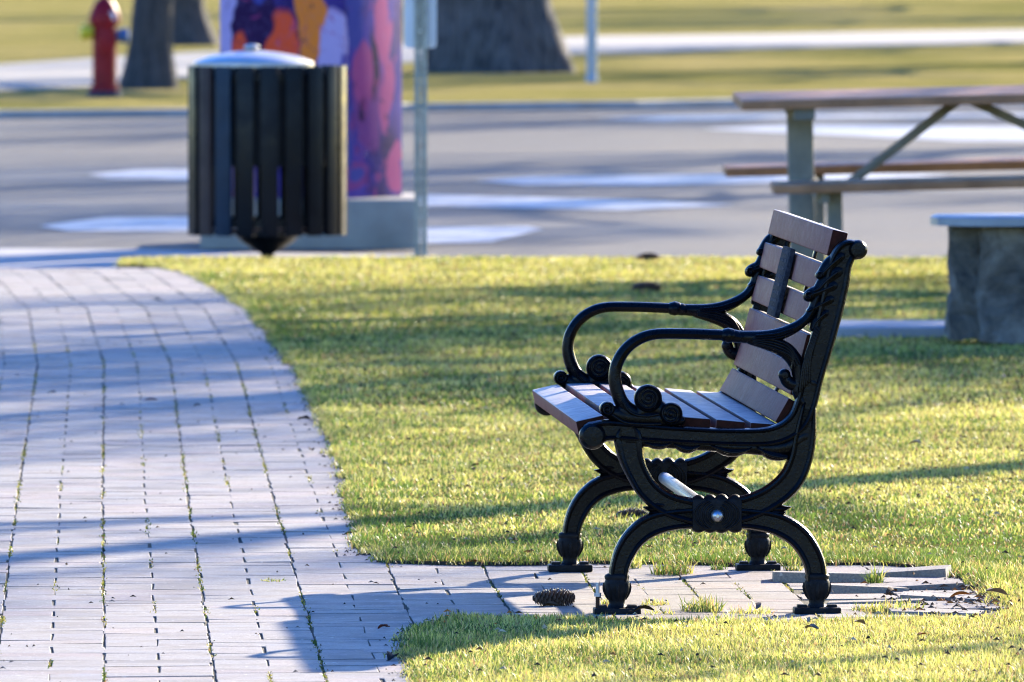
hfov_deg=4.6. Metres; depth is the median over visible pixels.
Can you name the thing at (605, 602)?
grass tuft
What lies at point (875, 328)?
concrete pad
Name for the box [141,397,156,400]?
dead leaf
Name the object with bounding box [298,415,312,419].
dead leaf
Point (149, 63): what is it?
bare tree
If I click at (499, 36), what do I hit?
bare tree
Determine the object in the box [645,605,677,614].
grass tuft
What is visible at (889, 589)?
dead leaf
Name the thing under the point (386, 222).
concrete plinth
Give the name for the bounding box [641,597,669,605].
grass tuft
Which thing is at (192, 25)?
bare tree
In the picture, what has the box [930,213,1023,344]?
stone table
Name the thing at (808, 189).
picnic table
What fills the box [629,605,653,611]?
dead leaf
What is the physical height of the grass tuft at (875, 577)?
0.063 m
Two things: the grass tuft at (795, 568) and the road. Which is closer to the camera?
the grass tuft at (795, 568)
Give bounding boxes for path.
[0,268,1003,681]
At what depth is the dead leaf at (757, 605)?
28.76 m
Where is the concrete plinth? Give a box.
[200,193,413,248]
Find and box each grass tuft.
[261,577,285,581]
[600,595,608,605]
[630,550,645,568]
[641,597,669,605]
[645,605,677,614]
[648,554,700,575]
[677,593,726,612]
[711,562,727,569]
[723,603,776,614]
[782,558,803,570]
[850,600,883,612]
[858,562,889,583]
[873,597,927,612]
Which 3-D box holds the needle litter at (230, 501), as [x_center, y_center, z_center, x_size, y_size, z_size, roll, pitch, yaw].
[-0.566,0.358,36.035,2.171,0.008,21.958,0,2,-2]
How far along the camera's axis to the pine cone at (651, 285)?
51.84 m
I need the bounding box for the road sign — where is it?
[404,0,435,256]
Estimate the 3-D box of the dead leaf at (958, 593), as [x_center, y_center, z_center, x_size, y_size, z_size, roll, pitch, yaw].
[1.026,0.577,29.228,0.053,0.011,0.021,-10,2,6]
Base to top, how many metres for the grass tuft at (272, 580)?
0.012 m
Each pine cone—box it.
[532,587,574,605]
[616,507,647,518]
[632,280,660,290]
[637,252,658,259]
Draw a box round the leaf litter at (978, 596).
[830,572,1023,638]
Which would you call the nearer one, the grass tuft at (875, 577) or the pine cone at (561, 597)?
the pine cone at (561, 597)
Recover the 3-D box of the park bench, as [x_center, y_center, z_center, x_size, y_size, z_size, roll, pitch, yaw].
[0.424,0.151,29.737,0.657,0.867,1.930,0,2,-3]
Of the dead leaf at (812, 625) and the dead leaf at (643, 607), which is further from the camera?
the dead leaf at (643, 607)
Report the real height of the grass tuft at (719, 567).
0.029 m
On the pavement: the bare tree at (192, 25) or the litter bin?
the litter bin
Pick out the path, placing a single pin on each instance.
(98, 450)
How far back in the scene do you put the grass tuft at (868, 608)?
28.95 m
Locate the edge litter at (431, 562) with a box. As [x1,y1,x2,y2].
[243,326,1007,680]
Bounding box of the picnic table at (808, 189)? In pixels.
[723,85,1023,261]
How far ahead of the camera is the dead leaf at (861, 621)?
27.77 m
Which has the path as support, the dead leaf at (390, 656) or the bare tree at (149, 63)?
the dead leaf at (390, 656)
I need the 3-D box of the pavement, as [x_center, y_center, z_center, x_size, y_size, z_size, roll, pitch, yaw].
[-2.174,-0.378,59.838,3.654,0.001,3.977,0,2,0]
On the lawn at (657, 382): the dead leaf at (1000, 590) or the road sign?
the dead leaf at (1000, 590)
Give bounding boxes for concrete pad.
[836,320,944,337]
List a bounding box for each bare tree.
[119,0,178,88]
[173,0,219,45]
[419,0,575,72]
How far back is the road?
76.26 m
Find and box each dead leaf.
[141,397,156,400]
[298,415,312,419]
[386,651,398,660]
[539,601,557,606]
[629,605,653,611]
[751,600,760,608]
[803,624,818,628]
[854,619,865,624]
[884,587,896,593]
[950,591,971,596]
[986,588,1009,594]
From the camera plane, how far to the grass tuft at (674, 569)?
30.52 m
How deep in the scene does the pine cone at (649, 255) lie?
56.16 m
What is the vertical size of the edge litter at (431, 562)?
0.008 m
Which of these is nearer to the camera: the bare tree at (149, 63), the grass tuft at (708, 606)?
the grass tuft at (708, 606)
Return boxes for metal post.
[586,0,597,81]
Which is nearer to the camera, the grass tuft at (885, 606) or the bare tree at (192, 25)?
the grass tuft at (885, 606)
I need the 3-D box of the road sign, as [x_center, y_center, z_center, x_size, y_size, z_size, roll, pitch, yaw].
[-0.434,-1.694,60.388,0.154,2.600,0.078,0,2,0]
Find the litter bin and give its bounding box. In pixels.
[188,44,346,257]
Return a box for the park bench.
[532,209,867,615]
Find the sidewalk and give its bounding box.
[0,29,1023,89]
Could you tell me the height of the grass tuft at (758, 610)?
0.032 m
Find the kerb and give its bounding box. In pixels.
[0,98,737,118]
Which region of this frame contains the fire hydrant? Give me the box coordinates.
[80,0,128,96]
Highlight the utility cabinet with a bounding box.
[220,0,401,197]
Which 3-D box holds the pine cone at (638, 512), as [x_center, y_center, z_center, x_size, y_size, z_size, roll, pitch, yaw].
[0.310,0.451,33.063,0.084,0.042,0.042,0,2,-3]
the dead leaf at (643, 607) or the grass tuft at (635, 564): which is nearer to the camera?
the dead leaf at (643, 607)
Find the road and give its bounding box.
[0,103,1023,257]
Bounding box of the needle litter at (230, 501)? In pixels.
[0,333,746,681]
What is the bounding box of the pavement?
[0,248,435,268]
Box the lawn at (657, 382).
[117,258,1023,681]
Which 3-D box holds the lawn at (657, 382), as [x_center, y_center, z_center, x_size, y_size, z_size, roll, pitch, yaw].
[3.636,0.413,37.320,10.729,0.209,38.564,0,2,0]
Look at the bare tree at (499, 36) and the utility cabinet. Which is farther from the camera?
the bare tree at (499, 36)
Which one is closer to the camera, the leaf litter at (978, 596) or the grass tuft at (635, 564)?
the leaf litter at (978, 596)
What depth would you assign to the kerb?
100.61 m
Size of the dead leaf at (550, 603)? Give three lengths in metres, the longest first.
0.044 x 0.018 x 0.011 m
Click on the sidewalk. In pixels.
(53, 74)
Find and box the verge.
[0,0,1023,109]
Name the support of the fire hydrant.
on the verge

